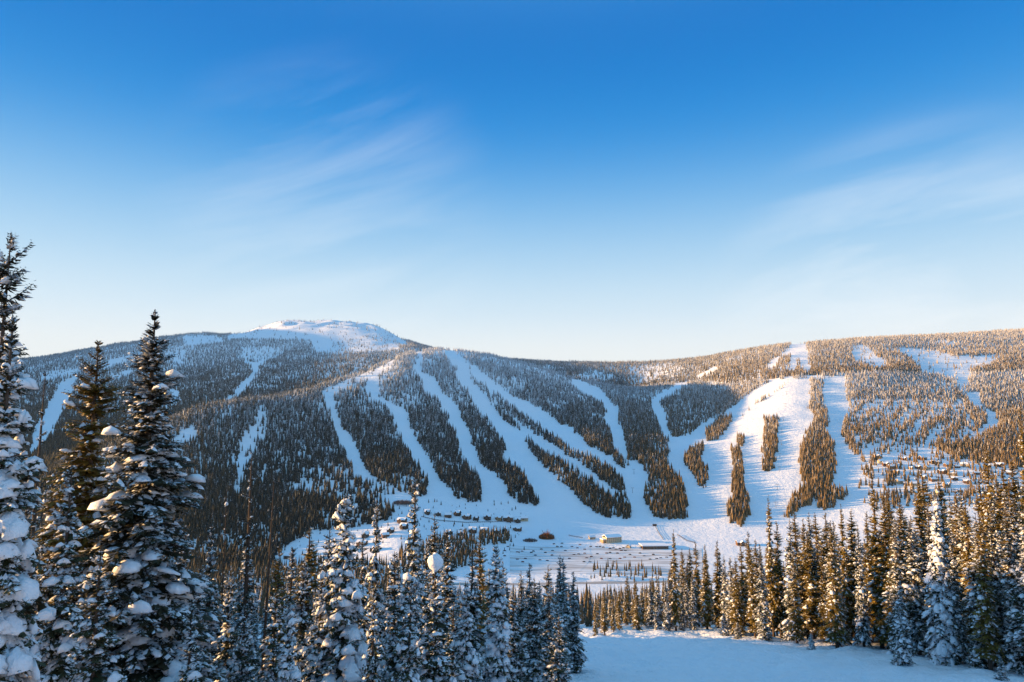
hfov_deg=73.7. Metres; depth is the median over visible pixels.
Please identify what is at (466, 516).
chalet
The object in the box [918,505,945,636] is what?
spruce tree
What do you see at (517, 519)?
chalet
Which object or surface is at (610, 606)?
spruce tree
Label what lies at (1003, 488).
spruce tree
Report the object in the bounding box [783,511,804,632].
spruce tree
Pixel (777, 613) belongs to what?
spruce tree
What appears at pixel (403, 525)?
chalet
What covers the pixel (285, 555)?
chalet
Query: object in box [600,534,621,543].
hotel
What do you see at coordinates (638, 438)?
hillside forest
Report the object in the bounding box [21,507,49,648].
spruce tree
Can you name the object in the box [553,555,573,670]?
spruce tree
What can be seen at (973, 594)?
spruce tree
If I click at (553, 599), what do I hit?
spruce tree
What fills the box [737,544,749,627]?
spruce tree
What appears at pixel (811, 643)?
spruce tree
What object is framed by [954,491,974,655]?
spruce tree
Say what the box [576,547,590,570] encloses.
access path
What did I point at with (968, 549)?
spruce tree
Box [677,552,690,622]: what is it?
spruce tree
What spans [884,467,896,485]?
valley wood
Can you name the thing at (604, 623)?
spruce tree
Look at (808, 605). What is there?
spruce tree
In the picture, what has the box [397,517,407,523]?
chalet
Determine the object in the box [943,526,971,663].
spruce tree
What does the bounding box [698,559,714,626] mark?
spruce tree
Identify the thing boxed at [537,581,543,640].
spruce tree
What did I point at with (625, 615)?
spruce tree
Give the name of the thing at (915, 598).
spruce tree
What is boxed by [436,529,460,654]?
spruce tree
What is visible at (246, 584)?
spruce tree
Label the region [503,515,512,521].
chalet
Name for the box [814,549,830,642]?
spruce tree
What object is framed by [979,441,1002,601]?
spruce tree
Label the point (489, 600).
spruce tree
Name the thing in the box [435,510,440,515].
chalet
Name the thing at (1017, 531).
spruce tree
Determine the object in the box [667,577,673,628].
spruce tree
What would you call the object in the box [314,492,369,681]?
spruce tree
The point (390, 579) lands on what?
spruce tree
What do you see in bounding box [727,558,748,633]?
spruce tree
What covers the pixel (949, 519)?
spruce tree
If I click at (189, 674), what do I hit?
spruce tree
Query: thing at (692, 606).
spruce tree
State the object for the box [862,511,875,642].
spruce tree
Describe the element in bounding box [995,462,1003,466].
chalet
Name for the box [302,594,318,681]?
spruce tree
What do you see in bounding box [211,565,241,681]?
spruce tree
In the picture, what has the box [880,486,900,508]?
valley wood
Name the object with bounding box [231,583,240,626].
spruce tree
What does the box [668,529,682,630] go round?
spruce tree
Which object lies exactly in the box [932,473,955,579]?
spruce tree
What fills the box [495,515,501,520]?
chalet
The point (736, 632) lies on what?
spruce tree
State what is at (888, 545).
spruce tree
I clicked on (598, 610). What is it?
spruce tree
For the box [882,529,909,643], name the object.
spruce tree
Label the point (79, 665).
spruce tree
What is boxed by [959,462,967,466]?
chalet
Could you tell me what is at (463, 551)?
valley wood
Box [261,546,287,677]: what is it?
spruce tree
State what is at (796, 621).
spruce tree
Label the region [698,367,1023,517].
hillside forest
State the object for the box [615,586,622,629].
spruce tree
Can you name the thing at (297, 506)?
hillside forest
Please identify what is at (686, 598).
spruce tree
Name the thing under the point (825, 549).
spruce tree
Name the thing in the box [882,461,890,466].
chalet
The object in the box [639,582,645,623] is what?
spruce tree
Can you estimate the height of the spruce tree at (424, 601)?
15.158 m
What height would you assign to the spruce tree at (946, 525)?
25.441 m
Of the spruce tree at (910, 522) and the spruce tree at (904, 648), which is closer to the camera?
the spruce tree at (904, 648)
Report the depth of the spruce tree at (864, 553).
131.02 m
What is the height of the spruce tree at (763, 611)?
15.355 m
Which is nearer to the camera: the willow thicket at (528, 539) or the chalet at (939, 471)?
the willow thicket at (528, 539)
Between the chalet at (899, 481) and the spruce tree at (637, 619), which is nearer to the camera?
the spruce tree at (637, 619)
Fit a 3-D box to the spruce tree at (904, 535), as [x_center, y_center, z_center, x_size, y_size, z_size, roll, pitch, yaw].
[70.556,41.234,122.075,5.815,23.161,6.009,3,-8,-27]
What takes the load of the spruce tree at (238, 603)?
on the snowy terrain
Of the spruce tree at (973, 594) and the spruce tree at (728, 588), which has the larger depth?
the spruce tree at (728, 588)
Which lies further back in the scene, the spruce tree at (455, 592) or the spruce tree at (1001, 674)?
the spruce tree at (455, 592)
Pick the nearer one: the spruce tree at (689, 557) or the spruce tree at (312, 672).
the spruce tree at (312, 672)
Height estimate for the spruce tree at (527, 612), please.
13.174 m
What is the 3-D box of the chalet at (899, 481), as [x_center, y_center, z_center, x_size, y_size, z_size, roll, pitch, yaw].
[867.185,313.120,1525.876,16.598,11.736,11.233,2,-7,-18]
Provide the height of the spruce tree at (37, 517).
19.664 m
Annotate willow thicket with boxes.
[393,500,411,504]
[523,538,536,541]
[539,531,554,538]
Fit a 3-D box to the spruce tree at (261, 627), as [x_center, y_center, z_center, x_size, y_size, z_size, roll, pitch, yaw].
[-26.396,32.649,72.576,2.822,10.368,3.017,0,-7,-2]
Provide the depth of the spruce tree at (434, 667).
38.18 m
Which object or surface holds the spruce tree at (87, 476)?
on the snowy terrain
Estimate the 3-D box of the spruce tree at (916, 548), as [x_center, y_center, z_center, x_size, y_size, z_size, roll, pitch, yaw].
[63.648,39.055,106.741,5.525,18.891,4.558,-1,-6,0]
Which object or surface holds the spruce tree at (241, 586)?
on the snowy terrain
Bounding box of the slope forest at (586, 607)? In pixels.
[57,573,788,626]
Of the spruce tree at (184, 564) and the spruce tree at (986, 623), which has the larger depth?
the spruce tree at (986, 623)
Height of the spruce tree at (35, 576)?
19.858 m
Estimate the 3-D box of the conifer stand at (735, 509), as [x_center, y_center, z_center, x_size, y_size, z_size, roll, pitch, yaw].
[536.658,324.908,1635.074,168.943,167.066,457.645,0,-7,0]
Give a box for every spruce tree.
[0,232,52,675]
[0,315,45,681]
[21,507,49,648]
[25,370,48,577]
[25,464,88,681]
[25,508,49,599]
[28,506,41,584]
[31,340,128,668]
[34,483,58,628]
[48,528,83,669]
[52,309,231,681]
[67,545,129,681]
[171,525,191,640]
[174,603,202,681]
[184,525,223,681]
[184,566,215,675]
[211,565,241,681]
[222,604,258,681]
[223,542,261,681]
[231,450,261,681]
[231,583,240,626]
[233,579,248,629]
[250,598,260,653]
[253,590,285,681]
[254,599,271,680]
[259,596,272,644]
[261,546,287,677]
[275,600,301,681]
[281,547,300,643]
[290,528,319,635]
[290,557,314,681]
[301,566,333,681]
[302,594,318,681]
[311,528,341,645]
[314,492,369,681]
[351,532,370,633]
[359,497,388,675]
[360,586,388,681]
[374,551,417,681]
[381,576,398,666]
[388,577,425,681]
[392,476,431,677]
[413,552,463,681]
[416,540,436,652]
[422,513,443,614]
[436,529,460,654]
[441,603,464,681]
[449,582,483,681]
[453,588,459,655]
[462,549,486,681]
[470,532,489,680]
[477,546,516,681]
[482,573,494,639]
[497,561,511,628]
[504,585,529,681]
[510,570,528,678]
[520,563,536,680]
[521,579,545,681]
[536,592,568,681]
[537,564,569,676]
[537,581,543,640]
[543,617,571,681]
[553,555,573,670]
[555,558,571,647]
[555,605,571,677]
[555,608,573,681]
[566,571,588,673]
[592,598,597,635]
[596,596,600,627]
[599,589,609,634]
[599,591,607,625]
[607,589,613,626]
[609,597,615,631]
[614,593,618,628]
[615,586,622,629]
[622,574,632,624]
[622,589,628,624]
[629,580,638,622]
[630,583,642,630]
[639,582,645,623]
[643,590,649,625]
[646,579,654,628]
[651,576,655,610]
[653,575,663,629]
[655,579,662,620]
[660,578,665,621]
[661,578,670,630]
[663,564,676,615]
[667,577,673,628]
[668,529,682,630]
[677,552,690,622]
[677,575,686,630]
[682,573,689,627]
[687,548,699,622]
[688,570,699,629]
[689,584,696,626]
[692,542,702,625]
[696,587,701,626]
[698,544,714,629]
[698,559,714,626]
[710,541,723,627]
[713,550,722,626]
[719,554,728,630]
[719,614,730,635]
[724,558,740,633]
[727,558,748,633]
[733,623,741,638]
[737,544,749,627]
[742,532,755,632]
[745,553,758,637]
[749,539,767,633]
[752,553,772,640]
[757,544,766,598]
[763,542,770,602]
[764,495,781,636]
[770,521,788,637]
[770,564,779,635]
[779,517,806,641]
[782,564,789,618]
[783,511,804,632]
[787,554,805,643]
[796,519,820,638]
[799,531,819,638]
[805,515,819,638]
[806,633,815,649]
[810,532,821,625]
[811,513,824,585]
[814,513,838,623]
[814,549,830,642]
[823,521,851,646]
[823,524,850,648]
[828,521,849,632]
[836,504,855,640]
[841,509,864,640]
[849,542,868,638]
[851,526,875,647]
[861,539,866,584]
[862,475,891,647]
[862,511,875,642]
[871,495,892,648]
[880,491,900,563]
[881,524,892,570]
[882,517,912,654]
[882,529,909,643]
[890,581,915,665]
[895,498,914,618]
[899,507,909,581]
[901,519,933,654]
[907,472,928,584]
[908,515,915,540]
[908,530,927,651]
[911,467,934,549]
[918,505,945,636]
[921,496,963,665]
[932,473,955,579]
[941,502,950,541]
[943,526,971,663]
[945,496,955,541]
[946,489,966,651]
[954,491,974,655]
[958,496,977,643]
[961,513,1002,670]
[966,479,998,594]
[970,511,1007,670]
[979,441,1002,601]
[983,500,1016,669]
[986,465,1022,609]
[988,480,1003,555]
[993,657,1010,681]
[995,458,1023,563]
[996,491,1023,674]
[998,485,1020,620]
[1007,478,1023,655]
[1008,498,1023,660]
[1015,406,1023,567]
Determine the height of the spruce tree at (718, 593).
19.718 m
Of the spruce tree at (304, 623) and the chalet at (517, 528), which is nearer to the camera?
the spruce tree at (304, 623)
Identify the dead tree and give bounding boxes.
[218,498,227,663]
[260,486,273,676]
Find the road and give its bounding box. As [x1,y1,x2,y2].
[254,580,785,587]
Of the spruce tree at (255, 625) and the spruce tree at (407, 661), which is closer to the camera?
the spruce tree at (407, 661)
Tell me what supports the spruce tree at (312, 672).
on the snowy terrain
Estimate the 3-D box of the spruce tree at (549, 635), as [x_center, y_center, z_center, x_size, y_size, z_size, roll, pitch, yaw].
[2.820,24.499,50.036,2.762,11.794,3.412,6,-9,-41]
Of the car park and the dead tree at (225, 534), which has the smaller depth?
the dead tree at (225, 534)
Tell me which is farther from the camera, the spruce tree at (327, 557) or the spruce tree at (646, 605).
the spruce tree at (646, 605)
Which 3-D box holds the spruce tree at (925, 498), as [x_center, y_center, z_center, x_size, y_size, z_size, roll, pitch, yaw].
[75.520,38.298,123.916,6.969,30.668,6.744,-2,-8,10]
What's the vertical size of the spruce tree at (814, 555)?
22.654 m
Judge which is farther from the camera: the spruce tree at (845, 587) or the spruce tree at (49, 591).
the spruce tree at (845, 587)
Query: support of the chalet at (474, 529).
on the snowy terrain
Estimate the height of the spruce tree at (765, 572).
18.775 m
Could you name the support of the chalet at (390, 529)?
on the snowy terrain
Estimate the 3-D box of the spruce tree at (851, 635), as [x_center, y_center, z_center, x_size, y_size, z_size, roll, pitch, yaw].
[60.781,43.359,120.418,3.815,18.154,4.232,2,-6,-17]
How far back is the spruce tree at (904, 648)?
89.52 m
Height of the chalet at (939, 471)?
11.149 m
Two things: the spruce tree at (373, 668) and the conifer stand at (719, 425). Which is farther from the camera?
the conifer stand at (719, 425)
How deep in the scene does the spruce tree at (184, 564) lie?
58.06 m
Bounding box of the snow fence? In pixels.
[422,516,505,522]
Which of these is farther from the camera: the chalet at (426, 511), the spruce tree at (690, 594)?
the chalet at (426, 511)
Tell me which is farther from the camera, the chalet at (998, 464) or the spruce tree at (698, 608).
the chalet at (998, 464)
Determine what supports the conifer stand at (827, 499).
on the snowy terrain
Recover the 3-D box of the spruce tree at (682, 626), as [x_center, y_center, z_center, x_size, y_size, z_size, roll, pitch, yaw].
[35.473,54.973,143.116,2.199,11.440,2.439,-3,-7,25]
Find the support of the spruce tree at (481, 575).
on the snowy terrain
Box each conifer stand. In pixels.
[683,439,708,487]
[705,412,732,440]
[726,441,750,526]
[760,414,779,470]
[797,373,836,506]
[817,474,847,509]
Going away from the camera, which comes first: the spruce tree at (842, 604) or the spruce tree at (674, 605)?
the spruce tree at (842, 604)
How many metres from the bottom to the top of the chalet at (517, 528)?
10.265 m
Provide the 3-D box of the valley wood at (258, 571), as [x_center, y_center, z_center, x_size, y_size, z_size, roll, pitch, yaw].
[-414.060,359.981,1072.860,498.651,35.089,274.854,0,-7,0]
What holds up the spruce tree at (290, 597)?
on the snowy terrain
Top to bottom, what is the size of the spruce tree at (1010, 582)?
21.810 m
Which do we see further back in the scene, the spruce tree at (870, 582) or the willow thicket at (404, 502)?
the willow thicket at (404, 502)
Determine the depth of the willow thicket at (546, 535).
1317.19 m
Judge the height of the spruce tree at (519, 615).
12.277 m
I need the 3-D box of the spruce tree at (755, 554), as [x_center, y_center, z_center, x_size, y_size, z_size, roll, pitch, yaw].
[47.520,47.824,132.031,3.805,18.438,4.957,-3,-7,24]
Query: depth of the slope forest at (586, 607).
187.06 m
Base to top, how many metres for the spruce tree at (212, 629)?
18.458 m
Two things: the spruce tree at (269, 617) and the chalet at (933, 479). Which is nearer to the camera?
the spruce tree at (269, 617)
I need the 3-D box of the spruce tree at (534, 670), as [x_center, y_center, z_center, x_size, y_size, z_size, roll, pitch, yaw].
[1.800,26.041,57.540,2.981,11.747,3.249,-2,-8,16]
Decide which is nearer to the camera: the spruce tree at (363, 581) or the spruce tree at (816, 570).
the spruce tree at (363, 581)
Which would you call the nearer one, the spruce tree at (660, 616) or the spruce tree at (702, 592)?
the spruce tree at (702, 592)
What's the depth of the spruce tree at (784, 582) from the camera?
144.35 m
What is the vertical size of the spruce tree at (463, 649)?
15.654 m
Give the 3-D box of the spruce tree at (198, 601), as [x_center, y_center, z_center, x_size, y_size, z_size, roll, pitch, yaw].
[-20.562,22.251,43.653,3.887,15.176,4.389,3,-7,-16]
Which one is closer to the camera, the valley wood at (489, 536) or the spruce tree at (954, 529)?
the spruce tree at (954, 529)
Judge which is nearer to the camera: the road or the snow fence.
the road
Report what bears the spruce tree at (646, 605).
on the snowy terrain
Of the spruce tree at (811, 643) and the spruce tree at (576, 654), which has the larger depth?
the spruce tree at (811, 643)
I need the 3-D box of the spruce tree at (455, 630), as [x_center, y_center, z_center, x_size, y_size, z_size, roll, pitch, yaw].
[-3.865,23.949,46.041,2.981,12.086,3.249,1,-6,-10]
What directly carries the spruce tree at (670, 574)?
on the snowy terrain
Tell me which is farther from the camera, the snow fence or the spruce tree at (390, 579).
the snow fence
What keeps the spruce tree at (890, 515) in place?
on the snowy terrain
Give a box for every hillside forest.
[8,318,1023,462]
[21,346,628,567]
[625,379,701,519]
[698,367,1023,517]
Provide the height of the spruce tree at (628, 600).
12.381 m
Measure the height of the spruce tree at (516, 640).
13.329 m
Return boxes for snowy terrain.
[11,320,1023,681]
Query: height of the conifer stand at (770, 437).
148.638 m
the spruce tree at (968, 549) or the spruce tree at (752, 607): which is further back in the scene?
the spruce tree at (752, 607)
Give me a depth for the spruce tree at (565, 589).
86.89 m
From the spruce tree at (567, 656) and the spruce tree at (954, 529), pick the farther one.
the spruce tree at (954, 529)
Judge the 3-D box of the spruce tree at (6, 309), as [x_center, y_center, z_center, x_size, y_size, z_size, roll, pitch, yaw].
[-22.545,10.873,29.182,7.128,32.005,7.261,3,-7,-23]
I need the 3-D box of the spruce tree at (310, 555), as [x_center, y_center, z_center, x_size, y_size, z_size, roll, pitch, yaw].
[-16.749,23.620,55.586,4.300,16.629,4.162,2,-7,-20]
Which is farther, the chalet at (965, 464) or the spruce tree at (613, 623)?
the chalet at (965, 464)
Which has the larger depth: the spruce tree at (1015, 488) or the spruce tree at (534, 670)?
the spruce tree at (1015, 488)
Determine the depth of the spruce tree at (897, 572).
100.75 m
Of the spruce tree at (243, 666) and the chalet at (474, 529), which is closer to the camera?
the spruce tree at (243, 666)
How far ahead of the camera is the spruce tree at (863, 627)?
106.57 m
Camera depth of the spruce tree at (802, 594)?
122.11 m
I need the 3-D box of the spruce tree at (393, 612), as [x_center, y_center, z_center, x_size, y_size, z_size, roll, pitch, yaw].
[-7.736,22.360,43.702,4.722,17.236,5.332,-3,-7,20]
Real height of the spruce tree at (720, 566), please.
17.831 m
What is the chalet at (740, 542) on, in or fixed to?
on the snowy terrain
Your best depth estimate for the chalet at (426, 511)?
1379.84 m
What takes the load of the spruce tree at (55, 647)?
on the snowy terrain
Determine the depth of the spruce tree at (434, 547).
60.26 m
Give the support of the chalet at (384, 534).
on the snowy terrain
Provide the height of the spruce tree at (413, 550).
22.586 m
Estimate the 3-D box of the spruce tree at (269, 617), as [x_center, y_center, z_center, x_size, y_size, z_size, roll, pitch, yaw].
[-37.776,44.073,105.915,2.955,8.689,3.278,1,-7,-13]
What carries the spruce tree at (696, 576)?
on the snowy terrain
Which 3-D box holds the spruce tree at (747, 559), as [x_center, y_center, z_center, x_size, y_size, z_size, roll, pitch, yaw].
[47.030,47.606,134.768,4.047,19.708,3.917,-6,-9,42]
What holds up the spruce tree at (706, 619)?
on the snowy terrain
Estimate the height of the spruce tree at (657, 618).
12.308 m
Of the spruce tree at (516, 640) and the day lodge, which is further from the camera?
the day lodge
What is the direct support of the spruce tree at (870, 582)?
on the snowy terrain
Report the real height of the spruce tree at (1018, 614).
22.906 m
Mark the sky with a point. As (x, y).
(563, 180)
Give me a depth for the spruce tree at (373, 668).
38.27 m
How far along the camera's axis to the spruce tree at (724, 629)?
131.66 m
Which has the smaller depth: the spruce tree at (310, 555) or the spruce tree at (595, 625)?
the spruce tree at (310, 555)
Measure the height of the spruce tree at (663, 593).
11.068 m
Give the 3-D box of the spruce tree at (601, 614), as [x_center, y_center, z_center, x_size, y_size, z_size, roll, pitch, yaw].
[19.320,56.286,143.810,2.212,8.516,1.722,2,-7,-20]
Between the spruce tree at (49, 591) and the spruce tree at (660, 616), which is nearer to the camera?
the spruce tree at (49, 591)
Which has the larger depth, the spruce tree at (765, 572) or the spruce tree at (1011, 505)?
the spruce tree at (765, 572)
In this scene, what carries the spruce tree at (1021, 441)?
on the snowy terrain
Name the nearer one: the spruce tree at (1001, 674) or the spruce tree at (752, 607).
the spruce tree at (1001, 674)
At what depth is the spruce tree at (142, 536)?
34.19 m
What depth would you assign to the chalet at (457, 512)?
1392.35 m
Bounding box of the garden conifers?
[281,499,524,553]
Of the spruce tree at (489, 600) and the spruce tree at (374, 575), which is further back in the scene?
the spruce tree at (489, 600)
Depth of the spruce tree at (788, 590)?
120.78 m
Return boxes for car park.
[510,545,702,573]
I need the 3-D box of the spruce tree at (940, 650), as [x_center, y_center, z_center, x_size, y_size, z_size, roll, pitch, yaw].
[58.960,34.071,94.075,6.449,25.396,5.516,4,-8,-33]
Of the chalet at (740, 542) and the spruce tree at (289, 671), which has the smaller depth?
the spruce tree at (289, 671)
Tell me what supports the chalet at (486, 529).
on the snowy terrain
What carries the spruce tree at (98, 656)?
on the snowy terrain
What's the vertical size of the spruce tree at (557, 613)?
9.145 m
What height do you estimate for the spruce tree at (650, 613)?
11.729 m
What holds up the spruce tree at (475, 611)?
on the snowy terrain
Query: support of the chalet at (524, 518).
on the snowy terrain
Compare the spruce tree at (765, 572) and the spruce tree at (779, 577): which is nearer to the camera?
the spruce tree at (779, 577)
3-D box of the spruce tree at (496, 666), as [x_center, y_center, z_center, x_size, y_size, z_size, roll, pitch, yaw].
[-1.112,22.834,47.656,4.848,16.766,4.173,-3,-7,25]
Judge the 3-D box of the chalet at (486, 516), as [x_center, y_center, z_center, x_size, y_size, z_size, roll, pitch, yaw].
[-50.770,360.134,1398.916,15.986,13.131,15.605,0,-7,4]
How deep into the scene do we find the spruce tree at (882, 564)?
107.51 m
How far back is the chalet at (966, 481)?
1498.15 m
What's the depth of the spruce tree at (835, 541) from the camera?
124.57 m
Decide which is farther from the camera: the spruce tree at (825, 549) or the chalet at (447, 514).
the chalet at (447, 514)
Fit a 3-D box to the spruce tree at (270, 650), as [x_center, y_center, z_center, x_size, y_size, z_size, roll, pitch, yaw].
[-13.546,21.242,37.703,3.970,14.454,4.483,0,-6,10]
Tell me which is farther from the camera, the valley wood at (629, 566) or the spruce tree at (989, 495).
the valley wood at (629, 566)
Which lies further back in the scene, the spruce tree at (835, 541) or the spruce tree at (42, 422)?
the spruce tree at (835, 541)
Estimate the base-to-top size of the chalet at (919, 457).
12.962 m
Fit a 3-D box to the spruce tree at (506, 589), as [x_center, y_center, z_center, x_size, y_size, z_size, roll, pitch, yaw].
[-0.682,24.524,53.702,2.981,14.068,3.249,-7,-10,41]
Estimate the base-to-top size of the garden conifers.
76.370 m
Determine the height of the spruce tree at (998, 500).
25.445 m
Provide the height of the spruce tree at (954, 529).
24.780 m
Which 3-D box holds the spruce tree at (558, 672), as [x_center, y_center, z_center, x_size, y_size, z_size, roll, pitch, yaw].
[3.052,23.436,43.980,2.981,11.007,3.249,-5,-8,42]
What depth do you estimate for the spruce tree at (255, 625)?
82.79 m
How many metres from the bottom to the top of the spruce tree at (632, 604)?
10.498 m
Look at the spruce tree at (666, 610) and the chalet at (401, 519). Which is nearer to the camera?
the spruce tree at (666, 610)
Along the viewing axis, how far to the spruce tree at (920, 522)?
113.21 m
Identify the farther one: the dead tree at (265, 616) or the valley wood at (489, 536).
the valley wood at (489, 536)
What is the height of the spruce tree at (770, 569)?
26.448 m
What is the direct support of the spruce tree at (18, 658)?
on the snowy terrain
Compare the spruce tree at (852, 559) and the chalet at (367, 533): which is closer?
the spruce tree at (852, 559)
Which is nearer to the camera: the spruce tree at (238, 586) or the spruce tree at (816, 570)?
the spruce tree at (238, 586)
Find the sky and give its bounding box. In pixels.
[0,0,1023,362]
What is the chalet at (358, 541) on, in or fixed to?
on the snowy terrain
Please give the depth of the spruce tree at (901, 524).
112.75 m
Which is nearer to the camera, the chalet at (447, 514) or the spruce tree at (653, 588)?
the spruce tree at (653, 588)
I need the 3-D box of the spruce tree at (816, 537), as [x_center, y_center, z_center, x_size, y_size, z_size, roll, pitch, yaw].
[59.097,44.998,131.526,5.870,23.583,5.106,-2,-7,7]
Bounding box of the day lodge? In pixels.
[639,543,668,548]
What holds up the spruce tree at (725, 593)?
on the snowy terrain
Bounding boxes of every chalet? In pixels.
[283,552,293,558]
[356,539,367,546]
[361,530,369,538]
[381,532,389,537]
[386,526,394,533]
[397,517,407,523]
[399,522,408,529]
[424,509,429,514]
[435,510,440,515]
[444,512,451,517]
[453,510,461,515]
[462,513,471,519]
[468,526,476,533]
[479,527,487,533]
[483,513,490,519]
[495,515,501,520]
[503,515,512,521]
[513,526,521,531]
[514,517,520,522]
[520,515,527,520]
[735,539,746,545]
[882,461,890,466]
[895,478,903,483]
[917,455,927,460]
[929,477,936,481]
[937,469,945,473]
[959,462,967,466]
[962,479,971,483]
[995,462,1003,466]
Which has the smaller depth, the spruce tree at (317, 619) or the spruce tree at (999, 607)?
the spruce tree at (317, 619)
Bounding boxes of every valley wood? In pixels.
[162,549,400,592]
[397,528,476,572]
[479,524,511,544]
[590,559,661,579]
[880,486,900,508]
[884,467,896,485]
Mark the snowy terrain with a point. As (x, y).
(563, 512)
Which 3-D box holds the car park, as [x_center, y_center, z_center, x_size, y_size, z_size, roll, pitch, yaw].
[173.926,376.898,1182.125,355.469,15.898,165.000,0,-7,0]
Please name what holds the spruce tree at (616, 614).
on the snowy terrain
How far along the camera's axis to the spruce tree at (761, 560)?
151.77 m
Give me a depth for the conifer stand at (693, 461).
1738.40 m
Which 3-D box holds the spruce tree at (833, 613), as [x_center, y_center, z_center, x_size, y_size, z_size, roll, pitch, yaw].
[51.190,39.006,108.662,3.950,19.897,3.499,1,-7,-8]
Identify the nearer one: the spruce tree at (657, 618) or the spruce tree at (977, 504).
the spruce tree at (977, 504)
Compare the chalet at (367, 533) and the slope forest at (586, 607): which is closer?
the slope forest at (586, 607)

